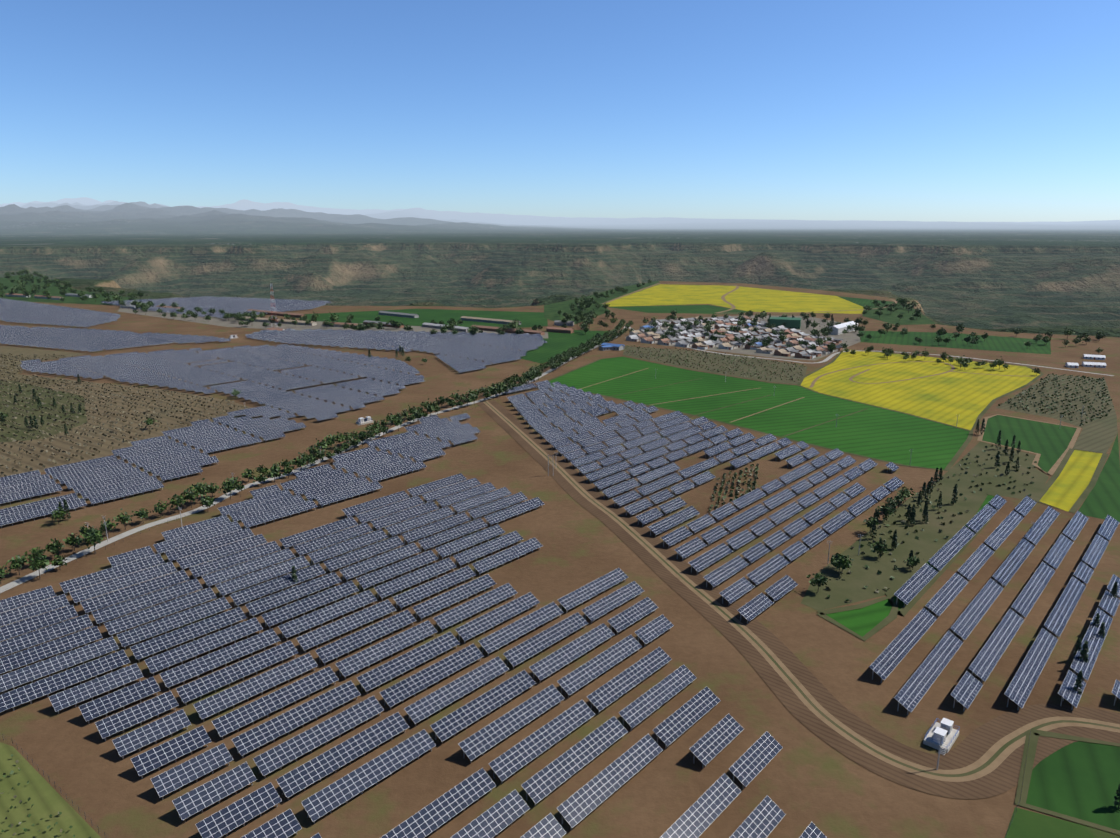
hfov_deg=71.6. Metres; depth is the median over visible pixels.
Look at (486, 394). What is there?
broad tree
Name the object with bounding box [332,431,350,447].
broad tree
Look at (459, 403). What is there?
broad tree
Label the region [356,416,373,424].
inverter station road
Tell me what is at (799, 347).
house
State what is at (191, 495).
broad tree
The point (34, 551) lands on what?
broad tree
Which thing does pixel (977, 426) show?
cypress tree
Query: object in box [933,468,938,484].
cypress tree
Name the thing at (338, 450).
broad tree
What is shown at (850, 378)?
track
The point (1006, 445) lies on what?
cypress tree
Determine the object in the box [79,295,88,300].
broad tree
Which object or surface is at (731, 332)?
house
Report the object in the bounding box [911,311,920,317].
broad tree
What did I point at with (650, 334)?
house
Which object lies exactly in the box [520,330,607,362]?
wheat field
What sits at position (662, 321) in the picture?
house
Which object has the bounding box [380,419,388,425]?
broad tree
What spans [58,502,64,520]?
cypress tree
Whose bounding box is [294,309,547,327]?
crop field
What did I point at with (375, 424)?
broad tree
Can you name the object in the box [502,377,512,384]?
broad tree
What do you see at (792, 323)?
green warehouse
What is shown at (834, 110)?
sky
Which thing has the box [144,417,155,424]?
broad tree
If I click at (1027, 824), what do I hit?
field grass
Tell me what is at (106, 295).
broad tree
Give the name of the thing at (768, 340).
broad tree
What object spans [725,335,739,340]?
house
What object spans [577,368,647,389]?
field balk
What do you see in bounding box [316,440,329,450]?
broad tree
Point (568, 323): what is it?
house
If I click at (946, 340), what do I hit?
broad tree
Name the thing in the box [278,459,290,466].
broad tree
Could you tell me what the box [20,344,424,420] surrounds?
solar array
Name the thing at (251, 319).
broad tree
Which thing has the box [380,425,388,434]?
broad tree
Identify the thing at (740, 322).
broad tree
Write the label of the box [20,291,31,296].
broad tree
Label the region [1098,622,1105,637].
cypress tree
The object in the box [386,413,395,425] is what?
broad tree
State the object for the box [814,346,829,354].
house
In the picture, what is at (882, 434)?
crop field
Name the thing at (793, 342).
house
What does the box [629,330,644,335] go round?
house
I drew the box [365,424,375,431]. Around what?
broad tree
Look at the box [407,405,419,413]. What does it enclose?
broad tree
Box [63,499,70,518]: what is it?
cypress tree
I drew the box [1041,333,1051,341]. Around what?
broad tree
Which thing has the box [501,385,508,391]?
broad tree
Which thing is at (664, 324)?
broad tree
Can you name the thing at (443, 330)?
broad tree
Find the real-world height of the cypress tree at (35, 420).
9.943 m
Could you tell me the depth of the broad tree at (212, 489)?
358.63 m
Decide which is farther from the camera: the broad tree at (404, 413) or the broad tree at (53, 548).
the broad tree at (404, 413)
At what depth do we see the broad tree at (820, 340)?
780.09 m
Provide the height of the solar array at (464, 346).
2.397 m
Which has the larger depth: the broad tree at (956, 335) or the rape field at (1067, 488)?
the broad tree at (956, 335)
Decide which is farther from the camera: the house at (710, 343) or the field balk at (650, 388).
the house at (710, 343)
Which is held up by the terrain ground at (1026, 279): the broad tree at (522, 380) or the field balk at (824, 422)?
the broad tree at (522, 380)
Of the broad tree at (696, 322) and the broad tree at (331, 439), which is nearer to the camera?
the broad tree at (331, 439)
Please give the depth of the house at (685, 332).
886.17 m
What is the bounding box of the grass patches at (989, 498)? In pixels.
[897,495,993,609]
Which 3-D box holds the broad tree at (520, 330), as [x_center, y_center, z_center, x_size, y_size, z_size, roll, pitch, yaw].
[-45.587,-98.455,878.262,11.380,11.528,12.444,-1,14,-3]
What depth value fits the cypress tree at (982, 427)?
465.11 m
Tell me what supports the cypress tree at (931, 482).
on the terrain ground at (1026, 279)
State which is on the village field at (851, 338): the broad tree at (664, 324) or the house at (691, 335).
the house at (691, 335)
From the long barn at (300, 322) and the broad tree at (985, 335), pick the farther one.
the long barn at (300, 322)
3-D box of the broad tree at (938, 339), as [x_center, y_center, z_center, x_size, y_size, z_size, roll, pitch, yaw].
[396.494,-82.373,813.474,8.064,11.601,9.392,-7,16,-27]
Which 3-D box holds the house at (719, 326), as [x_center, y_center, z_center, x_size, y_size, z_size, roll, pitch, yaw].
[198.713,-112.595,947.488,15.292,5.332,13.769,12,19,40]
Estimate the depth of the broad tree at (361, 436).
441.35 m
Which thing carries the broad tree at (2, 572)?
on the terrain ground at (1026, 279)
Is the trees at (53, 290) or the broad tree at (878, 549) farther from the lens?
the trees at (53, 290)
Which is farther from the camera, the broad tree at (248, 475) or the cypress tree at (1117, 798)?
the broad tree at (248, 475)
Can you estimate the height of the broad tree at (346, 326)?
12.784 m
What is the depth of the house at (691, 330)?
898.39 m
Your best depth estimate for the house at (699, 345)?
795.10 m
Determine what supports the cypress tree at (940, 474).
on the terrain ground at (1026, 279)
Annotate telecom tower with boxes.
[270,284,277,327]
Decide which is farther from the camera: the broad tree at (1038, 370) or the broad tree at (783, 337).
the broad tree at (783, 337)
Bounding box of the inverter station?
[923,718,959,754]
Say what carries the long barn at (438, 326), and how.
on the terrain ground at (1026, 279)
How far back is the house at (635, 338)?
848.48 m
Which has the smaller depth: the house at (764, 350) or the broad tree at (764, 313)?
the house at (764, 350)
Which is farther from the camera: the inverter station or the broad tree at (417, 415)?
the broad tree at (417, 415)
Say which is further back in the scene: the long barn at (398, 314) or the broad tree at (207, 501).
the long barn at (398, 314)
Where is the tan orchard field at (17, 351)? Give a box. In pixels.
[0,347,83,386]
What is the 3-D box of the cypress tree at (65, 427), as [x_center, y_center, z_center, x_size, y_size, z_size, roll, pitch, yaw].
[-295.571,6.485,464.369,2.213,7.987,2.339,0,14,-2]
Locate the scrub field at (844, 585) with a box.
[801,442,1048,610]
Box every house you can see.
[5,293,29,296]
[34,295,63,299]
[65,293,91,297]
[120,305,136,308]
[266,328,285,330]
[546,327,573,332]
[554,320,573,325]
[626,335,641,341]
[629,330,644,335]
[637,333,646,337]
[640,325,655,329]
[641,337,657,343]
[645,332,659,336]
[652,335,660,339]
[658,319,670,323]
[658,338,675,344]
[669,337,683,341]
[673,323,684,327]
[676,336,691,339]
[676,340,692,346]
[678,330,693,335]
[685,334,700,338]
[685,339,698,343]
[686,329,700,332]
[692,342,708,349]
[693,332,707,338]
[695,337,705,342]
[702,340,719,347]
[709,334,725,338]
[710,329,724,333]
[711,339,724,343]
[715,324,729,328]
[718,342,737,349]
[719,337,733,342]
[725,331,739,335]
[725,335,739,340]
[728,318,739,321]
[729,341,745,347]
[744,323,758,327]
[745,344,762,349]
[750,331,761,335]
[753,335,767,340]
[755,329,770,334]
[756,347,774,353]
[766,345,780,350]
[771,338,784,343]
[773,343,785,348]
[774,349,794,356]
[785,347,800,352]
[786,334,797,339]
[786,340,798,345]
[789,328,802,332]
[793,345,808,350]
[795,351,815,358]
[796,332,811,336]
[800,344,816,348]
[803,337,840,347]
[805,349,822,356]
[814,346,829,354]
[821,345,837,351]
[831,337,842,342]
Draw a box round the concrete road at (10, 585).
[0,327,626,592]
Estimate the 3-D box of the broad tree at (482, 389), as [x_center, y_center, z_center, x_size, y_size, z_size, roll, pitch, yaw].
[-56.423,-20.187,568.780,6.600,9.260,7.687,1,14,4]
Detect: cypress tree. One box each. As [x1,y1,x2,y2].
[29,415,33,428]
[32,388,36,400]
[33,415,38,430]
[37,396,41,408]
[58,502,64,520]
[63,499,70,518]
[64,424,68,435]
[291,566,297,581]
[870,520,876,538]
[877,538,882,556]
[882,503,886,520]
[891,529,896,548]
[891,532,896,549]
[905,503,910,518]
[907,550,912,567]
[909,504,915,522]
[910,511,914,525]
[916,490,921,506]
[922,482,925,495]
[922,498,928,520]
[922,505,927,522]
[924,481,930,499]
[930,477,932,491]
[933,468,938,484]
[937,491,942,507]
[938,467,942,480]
[952,484,957,504]
[975,419,979,432]
[980,418,985,433]
[994,451,999,467]
[995,430,1001,449]
[1004,440,1008,452]
[1005,461,1009,474]
[1009,445,1013,461]
[1014,457,1018,469]
[1016,440,1020,453]
[1073,639,1081,657]
[1073,670,1082,694]
[1079,640,1088,662]
[1093,613,1099,626]
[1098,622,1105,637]
[1111,582,1117,597]
[1114,785,1119,807]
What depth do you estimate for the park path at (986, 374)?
656.73 m
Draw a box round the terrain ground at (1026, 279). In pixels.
[0,197,1119,837]
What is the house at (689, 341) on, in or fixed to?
on the village field at (851, 338)
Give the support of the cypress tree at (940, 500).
on the terrain ground at (1026, 279)
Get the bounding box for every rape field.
[607,284,863,313]
[801,349,1039,429]
[1040,450,1102,512]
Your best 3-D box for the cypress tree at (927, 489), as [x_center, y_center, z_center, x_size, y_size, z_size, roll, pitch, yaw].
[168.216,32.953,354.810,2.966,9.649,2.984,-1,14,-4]
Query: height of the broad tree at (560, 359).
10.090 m
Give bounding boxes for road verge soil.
[476,400,1119,798]
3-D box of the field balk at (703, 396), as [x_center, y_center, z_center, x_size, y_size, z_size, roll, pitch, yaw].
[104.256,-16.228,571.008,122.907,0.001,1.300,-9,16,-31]
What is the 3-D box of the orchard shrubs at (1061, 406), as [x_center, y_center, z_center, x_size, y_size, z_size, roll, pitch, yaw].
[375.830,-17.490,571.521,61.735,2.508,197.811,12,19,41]
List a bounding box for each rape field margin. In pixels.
[797,349,1043,430]
[1033,448,1107,512]
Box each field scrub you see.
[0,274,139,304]
[544,281,658,323]
[862,299,935,324]
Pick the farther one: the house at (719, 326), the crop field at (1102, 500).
the house at (719, 326)
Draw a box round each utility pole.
[547,455,553,475]
[936,736,945,769]
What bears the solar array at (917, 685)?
on the terrain ground at (1026, 279)
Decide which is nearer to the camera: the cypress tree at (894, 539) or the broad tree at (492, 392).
the cypress tree at (894, 539)
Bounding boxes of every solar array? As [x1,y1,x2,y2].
[0,298,120,326]
[0,325,230,351]
[0,413,826,837]
[0,415,305,527]
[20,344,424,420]
[101,296,330,318]
[245,328,547,372]
[505,380,903,623]
[869,494,1119,714]
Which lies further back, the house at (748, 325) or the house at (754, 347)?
the house at (748, 325)
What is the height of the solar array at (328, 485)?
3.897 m
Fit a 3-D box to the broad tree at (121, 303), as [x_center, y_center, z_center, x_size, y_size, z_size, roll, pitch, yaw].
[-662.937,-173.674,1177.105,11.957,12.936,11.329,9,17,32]
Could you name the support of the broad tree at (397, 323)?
on the terrain ground at (1026, 279)
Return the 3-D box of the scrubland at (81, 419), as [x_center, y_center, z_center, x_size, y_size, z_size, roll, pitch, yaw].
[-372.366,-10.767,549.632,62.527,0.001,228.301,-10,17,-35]
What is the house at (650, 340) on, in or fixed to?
on the village field at (851, 338)
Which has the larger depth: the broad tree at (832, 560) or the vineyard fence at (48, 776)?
the broad tree at (832, 560)
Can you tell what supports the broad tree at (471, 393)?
on the terrain ground at (1026, 279)
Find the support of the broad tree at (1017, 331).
on the terrain ground at (1026, 279)
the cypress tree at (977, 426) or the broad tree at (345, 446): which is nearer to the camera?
the broad tree at (345, 446)
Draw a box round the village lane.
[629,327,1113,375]
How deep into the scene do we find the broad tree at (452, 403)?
526.59 m
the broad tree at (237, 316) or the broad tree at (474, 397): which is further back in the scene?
the broad tree at (237, 316)
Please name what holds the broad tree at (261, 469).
on the terrain ground at (1026, 279)
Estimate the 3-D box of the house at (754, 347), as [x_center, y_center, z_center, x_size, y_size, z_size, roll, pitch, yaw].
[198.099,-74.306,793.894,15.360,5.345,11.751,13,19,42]
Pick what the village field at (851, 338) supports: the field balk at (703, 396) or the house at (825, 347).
the house at (825, 347)
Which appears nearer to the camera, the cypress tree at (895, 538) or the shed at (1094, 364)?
the cypress tree at (895, 538)
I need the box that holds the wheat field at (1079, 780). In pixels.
[1026,741,1119,830]
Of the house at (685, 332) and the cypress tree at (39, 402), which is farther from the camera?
the house at (685, 332)
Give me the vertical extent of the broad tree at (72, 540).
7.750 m
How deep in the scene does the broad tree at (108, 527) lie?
313.24 m
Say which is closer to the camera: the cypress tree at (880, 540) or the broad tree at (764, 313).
the cypress tree at (880, 540)
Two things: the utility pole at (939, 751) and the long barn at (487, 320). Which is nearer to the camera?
the utility pole at (939, 751)
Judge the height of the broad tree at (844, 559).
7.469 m
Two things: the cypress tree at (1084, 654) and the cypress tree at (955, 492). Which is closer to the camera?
the cypress tree at (1084, 654)
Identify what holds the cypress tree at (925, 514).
on the terrain ground at (1026, 279)
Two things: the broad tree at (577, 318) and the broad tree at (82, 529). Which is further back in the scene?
the broad tree at (577, 318)
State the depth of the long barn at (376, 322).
971.49 m
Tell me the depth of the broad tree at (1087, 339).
819.70 m
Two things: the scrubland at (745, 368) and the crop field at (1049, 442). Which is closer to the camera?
the crop field at (1049, 442)
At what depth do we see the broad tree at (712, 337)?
822.69 m
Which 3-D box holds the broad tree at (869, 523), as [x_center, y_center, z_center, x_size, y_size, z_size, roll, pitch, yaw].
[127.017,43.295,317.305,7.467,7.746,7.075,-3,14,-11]
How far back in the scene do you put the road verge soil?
201.12 m
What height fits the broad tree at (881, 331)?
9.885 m
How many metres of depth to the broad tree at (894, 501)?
339.44 m
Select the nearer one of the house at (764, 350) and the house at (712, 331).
the house at (764, 350)
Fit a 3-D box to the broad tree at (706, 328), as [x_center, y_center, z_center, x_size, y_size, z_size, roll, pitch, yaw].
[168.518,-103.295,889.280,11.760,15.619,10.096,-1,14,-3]
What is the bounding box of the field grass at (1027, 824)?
[1005,807,1119,837]
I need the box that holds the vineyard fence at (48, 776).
[2,734,108,836]
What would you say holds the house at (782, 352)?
on the village field at (851, 338)
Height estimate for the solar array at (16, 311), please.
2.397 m
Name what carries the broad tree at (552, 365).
on the terrain ground at (1026, 279)
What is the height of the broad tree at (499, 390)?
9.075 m
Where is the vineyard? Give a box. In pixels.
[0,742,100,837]
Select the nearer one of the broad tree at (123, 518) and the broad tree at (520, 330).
the broad tree at (123, 518)
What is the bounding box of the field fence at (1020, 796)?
[1004,731,1030,837]
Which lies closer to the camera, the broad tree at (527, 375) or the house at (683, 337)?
the broad tree at (527, 375)
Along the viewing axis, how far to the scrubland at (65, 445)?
494.98 m
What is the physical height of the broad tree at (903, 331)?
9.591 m
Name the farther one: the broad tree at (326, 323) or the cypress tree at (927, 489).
the broad tree at (326, 323)
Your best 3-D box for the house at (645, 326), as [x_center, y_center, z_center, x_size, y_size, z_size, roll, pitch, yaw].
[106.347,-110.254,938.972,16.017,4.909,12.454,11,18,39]
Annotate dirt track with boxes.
[482,401,1119,781]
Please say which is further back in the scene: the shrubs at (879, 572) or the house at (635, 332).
the house at (635, 332)
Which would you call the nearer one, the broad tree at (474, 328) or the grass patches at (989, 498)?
the grass patches at (989, 498)
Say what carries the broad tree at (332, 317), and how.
on the terrain ground at (1026, 279)
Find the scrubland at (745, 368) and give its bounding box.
[623,346,806,383]
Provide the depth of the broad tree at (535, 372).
623.73 m
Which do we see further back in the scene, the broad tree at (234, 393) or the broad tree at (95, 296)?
the broad tree at (95, 296)
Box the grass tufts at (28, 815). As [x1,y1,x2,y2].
[0,754,90,837]
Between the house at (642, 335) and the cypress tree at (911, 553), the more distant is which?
the house at (642, 335)
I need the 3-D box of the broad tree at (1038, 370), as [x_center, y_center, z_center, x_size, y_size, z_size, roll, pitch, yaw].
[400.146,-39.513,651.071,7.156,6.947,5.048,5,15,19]
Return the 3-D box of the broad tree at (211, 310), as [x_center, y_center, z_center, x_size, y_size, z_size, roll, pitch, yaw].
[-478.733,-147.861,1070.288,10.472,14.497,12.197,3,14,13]
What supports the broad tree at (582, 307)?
on the terrain ground at (1026, 279)
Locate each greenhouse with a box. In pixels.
[1065,362,1078,367]
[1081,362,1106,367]
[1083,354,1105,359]
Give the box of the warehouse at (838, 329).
[828,321,857,334]
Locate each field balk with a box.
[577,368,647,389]
[604,378,701,397]
[646,388,757,405]
[688,395,769,416]
[731,397,804,421]
[782,409,865,436]
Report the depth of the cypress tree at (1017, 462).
399.40 m
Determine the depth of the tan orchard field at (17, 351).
731.20 m
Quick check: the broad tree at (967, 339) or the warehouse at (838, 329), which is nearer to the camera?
the broad tree at (967, 339)
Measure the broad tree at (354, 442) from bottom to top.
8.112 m
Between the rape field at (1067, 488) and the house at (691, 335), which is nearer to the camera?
the rape field at (1067, 488)
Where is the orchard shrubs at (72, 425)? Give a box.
[0,353,246,475]
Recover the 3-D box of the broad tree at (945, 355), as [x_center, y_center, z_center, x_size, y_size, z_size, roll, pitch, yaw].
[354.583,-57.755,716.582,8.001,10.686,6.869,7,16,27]
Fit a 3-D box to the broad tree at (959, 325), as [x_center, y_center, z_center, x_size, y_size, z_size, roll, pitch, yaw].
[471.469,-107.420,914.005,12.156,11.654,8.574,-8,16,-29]
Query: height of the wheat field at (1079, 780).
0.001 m
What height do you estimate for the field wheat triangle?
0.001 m
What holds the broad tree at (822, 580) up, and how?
on the terrain ground at (1026, 279)
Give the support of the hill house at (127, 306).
on the terrain ground at (1026, 279)
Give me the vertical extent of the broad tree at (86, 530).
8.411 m
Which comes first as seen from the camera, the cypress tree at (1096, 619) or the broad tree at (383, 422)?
the cypress tree at (1096, 619)
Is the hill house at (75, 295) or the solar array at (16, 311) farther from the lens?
the hill house at (75, 295)
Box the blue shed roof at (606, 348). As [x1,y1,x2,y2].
[599,344,624,350]
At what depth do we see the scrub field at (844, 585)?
326.62 m
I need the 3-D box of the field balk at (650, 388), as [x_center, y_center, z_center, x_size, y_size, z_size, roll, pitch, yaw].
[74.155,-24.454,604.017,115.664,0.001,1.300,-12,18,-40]
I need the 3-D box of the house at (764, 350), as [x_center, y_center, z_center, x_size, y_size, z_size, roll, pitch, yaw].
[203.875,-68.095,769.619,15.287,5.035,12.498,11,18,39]
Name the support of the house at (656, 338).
on the village field at (851, 338)
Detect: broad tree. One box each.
[0,566,8,583]
[2,554,31,574]
[8,288,18,293]
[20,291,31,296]
[24,547,45,560]
[26,554,49,577]
[44,538,62,557]
[50,507,66,523]
[50,554,66,569]
[62,532,81,550]
[78,528,105,553]
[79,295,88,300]
[79,525,88,534]
[80,524,96,536]
[91,292,99,301]
[98,518,115,536]
[102,292,110,297]
[111,292,121,300]
[112,508,131,529]
[119,300,126,308]
[130,508,150,522]
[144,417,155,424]
[152,500,171,516]
[165,494,185,512]
[180,485,196,507]
[188,478,207,497]
[198,494,217,511]
[203,483,219,497]
[208,308,215,313]
[218,476,237,498]
[231,389,241,395]
[231,477,241,483]
[231,482,244,490]
[234,314,240,321]
[241,468,254,481]
[247,316,256,321]
[253,474,266,485]
[255,465,267,476]
[265,466,284,481]
[269,315,278,322]
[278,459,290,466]
[283,464,293,477]
[288,452,308,469]
[303,454,317,467]
[306,444,320,454]
[312,448,324,460]
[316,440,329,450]
[323,319,330,327]
[324,434,339,446]
[325,451,335,457]
[329,313,338,321]
[331,446,343,454]
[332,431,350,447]
[341,323,349,329]
[341,441,350,450]
[343,432,352,440]
[348,437,360,449]
[355,431,367,446]
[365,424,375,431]
[365,431,374,440]
[370,425,382,438]
[371,420,381,428]
[375,323,383,328]
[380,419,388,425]
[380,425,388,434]
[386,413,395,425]
[390,414,403,430]
[391,321,399,328]
[400,409,410,416]
[406,415,416,420]
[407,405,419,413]
[412,410,422,417]
[419,398,431,412]
[424,402,437,415]
[435,396,446,404]
[440,325,446,333]
[447,399,455,406]
[450,390,461,401]
[454,400,464,405]
[462,396,473,406]
[466,389,476,398]
[468,323,478,332]
[470,394,477,401]
[479,385,486,393]
[483,390,490,397]
[489,387,497,398]
[496,386,503,395]
[500,324,508,329]
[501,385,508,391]
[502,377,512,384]
[508,375,516,383]
[509,322,518,328]
[515,327,524,333]
[519,378,528,384]
[522,369,532,380]
[530,369,538,381]
[548,361,555,368]
[556,357,565,363]
[574,312,582,322]
[577,348,585,354]
[578,304,587,311]
[579,320,588,332]
[585,318,594,328]
[589,311,597,318]
[660,321,669,327]
[670,329,677,336]
[693,319,700,325]
[702,324,712,331]
[709,333,717,340]
[726,325,736,330]
[737,319,745,325]
[737,334,746,342]
[751,336,759,342]
[759,309,768,317]
[763,336,773,342]
[778,334,786,340]
[802,313,808,319]
[807,573,830,592]
[808,344,816,349]
[810,329,819,335]
[811,321,819,327]
[814,335,825,345]
[828,553,848,565]
[833,555,853,572]
[838,553,850,564]
[863,516,879,530]
[870,541,890,555]
[871,537,889,557]
[876,500,895,520]
[878,329,886,334]
[883,496,898,508]
[887,305,895,311]
[894,492,905,507]
[896,486,916,503]
[900,328,907,335]
[903,556,919,569]
[904,304,913,312]
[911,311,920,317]
[919,348,928,356]
[933,335,943,345]
[940,352,948,357]
[941,337,950,342]
[950,332,961,340]
[954,355,965,367]
[955,323,964,332]
[962,335,971,343]
[968,338,977,345]
[980,332,988,341]
[989,361,997,367]
[994,356,1003,366]
[1013,328,1022,335]
[1032,368,1040,375]
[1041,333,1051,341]
[1063,327,1074,337]
[1072,337,1082,343]
[1083,336,1090,344]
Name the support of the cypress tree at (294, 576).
on the terrain ground at (1026, 279)
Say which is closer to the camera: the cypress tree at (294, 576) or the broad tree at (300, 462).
the cypress tree at (294, 576)
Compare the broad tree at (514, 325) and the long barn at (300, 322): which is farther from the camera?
the long barn at (300, 322)
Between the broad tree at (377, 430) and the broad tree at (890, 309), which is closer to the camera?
the broad tree at (377, 430)
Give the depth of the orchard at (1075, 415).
556.71 m
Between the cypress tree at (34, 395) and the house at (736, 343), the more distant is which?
the house at (736, 343)
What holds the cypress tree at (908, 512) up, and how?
on the terrain ground at (1026, 279)
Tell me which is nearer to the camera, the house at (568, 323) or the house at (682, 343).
the house at (682, 343)
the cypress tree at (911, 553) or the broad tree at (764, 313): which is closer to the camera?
the cypress tree at (911, 553)
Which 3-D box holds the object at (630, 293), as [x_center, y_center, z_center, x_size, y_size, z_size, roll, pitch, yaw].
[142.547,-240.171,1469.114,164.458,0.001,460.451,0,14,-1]
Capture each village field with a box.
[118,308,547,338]
[625,315,860,359]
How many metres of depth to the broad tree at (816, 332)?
855.50 m
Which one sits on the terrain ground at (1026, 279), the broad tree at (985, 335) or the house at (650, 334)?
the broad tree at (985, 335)
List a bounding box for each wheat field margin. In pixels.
[548,356,972,470]
[817,594,898,640]
[977,414,1080,474]
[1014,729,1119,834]
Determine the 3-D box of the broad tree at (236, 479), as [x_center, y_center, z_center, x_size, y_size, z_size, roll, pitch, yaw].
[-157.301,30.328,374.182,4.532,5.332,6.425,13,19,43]
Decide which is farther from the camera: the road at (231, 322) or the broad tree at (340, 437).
the road at (231, 322)
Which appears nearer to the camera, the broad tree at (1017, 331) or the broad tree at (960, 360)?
the broad tree at (960, 360)
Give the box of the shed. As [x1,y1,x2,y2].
[601,343,622,350]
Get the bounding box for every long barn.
[156,305,179,308]
[234,316,316,325]
[247,309,305,317]
[322,321,357,326]
[363,320,403,327]
[378,311,418,317]
[422,322,468,331]
[461,316,520,324]
[471,325,544,334]
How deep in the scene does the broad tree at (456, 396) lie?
542.68 m
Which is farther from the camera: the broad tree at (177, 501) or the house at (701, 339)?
the house at (701, 339)
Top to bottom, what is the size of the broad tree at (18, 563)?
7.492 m
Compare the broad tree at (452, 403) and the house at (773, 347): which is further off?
the house at (773, 347)
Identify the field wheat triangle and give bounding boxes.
[826,596,896,636]
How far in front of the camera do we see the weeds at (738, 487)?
373.72 m
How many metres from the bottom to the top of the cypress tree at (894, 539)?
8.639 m
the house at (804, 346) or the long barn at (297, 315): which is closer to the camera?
the house at (804, 346)
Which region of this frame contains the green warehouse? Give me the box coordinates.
[770,317,800,328]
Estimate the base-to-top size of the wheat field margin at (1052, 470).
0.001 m
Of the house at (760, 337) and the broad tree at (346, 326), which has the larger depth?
the broad tree at (346, 326)
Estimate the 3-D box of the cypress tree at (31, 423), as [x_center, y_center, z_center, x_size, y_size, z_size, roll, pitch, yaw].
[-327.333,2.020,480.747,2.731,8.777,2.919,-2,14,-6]
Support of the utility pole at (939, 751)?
on the terrain ground at (1026, 279)
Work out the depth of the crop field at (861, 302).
1287.83 m
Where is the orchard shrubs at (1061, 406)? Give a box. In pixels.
[998,373,1113,425]
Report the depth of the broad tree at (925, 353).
723.10 m
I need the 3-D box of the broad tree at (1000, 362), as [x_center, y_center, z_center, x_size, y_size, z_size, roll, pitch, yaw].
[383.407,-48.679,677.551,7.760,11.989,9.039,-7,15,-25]
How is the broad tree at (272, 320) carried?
on the terrain ground at (1026, 279)
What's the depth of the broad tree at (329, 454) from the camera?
414.89 m
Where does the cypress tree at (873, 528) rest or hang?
on the terrain ground at (1026, 279)
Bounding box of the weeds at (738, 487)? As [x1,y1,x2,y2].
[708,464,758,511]
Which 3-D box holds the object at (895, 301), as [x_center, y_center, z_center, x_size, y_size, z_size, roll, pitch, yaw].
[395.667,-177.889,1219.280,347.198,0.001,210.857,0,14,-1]
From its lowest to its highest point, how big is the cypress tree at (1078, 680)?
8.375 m
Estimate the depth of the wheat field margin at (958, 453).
470.51 m
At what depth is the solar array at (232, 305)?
1206.64 m
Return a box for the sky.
[0,0,1119,221]
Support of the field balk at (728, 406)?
on the crop field at (882, 434)
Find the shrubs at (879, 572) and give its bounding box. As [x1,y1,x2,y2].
[825,445,1036,602]
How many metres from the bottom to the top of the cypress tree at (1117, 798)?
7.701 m
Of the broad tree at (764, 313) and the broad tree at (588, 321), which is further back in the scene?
the broad tree at (764, 313)
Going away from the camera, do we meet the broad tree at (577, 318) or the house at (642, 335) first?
the house at (642, 335)
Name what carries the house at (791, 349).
on the village field at (851, 338)
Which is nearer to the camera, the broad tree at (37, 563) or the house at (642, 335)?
the broad tree at (37, 563)
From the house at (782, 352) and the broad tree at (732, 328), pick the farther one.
the broad tree at (732, 328)
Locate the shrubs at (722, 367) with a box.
[625,345,804,381]
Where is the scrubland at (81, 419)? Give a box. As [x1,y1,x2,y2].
[0,381,86,442]
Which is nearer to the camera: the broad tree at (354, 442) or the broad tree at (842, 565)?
the broad tree at (842, 565)
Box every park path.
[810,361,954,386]
[950,371,1012,375]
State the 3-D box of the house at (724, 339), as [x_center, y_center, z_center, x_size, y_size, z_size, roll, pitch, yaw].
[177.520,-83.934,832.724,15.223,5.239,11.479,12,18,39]
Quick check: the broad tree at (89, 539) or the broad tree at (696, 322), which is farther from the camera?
the broad tree at (696, 322)
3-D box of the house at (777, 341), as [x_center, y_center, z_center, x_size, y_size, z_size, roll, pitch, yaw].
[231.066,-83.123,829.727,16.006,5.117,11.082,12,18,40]
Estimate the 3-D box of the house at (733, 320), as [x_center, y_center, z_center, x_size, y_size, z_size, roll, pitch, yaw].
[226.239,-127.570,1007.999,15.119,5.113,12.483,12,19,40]

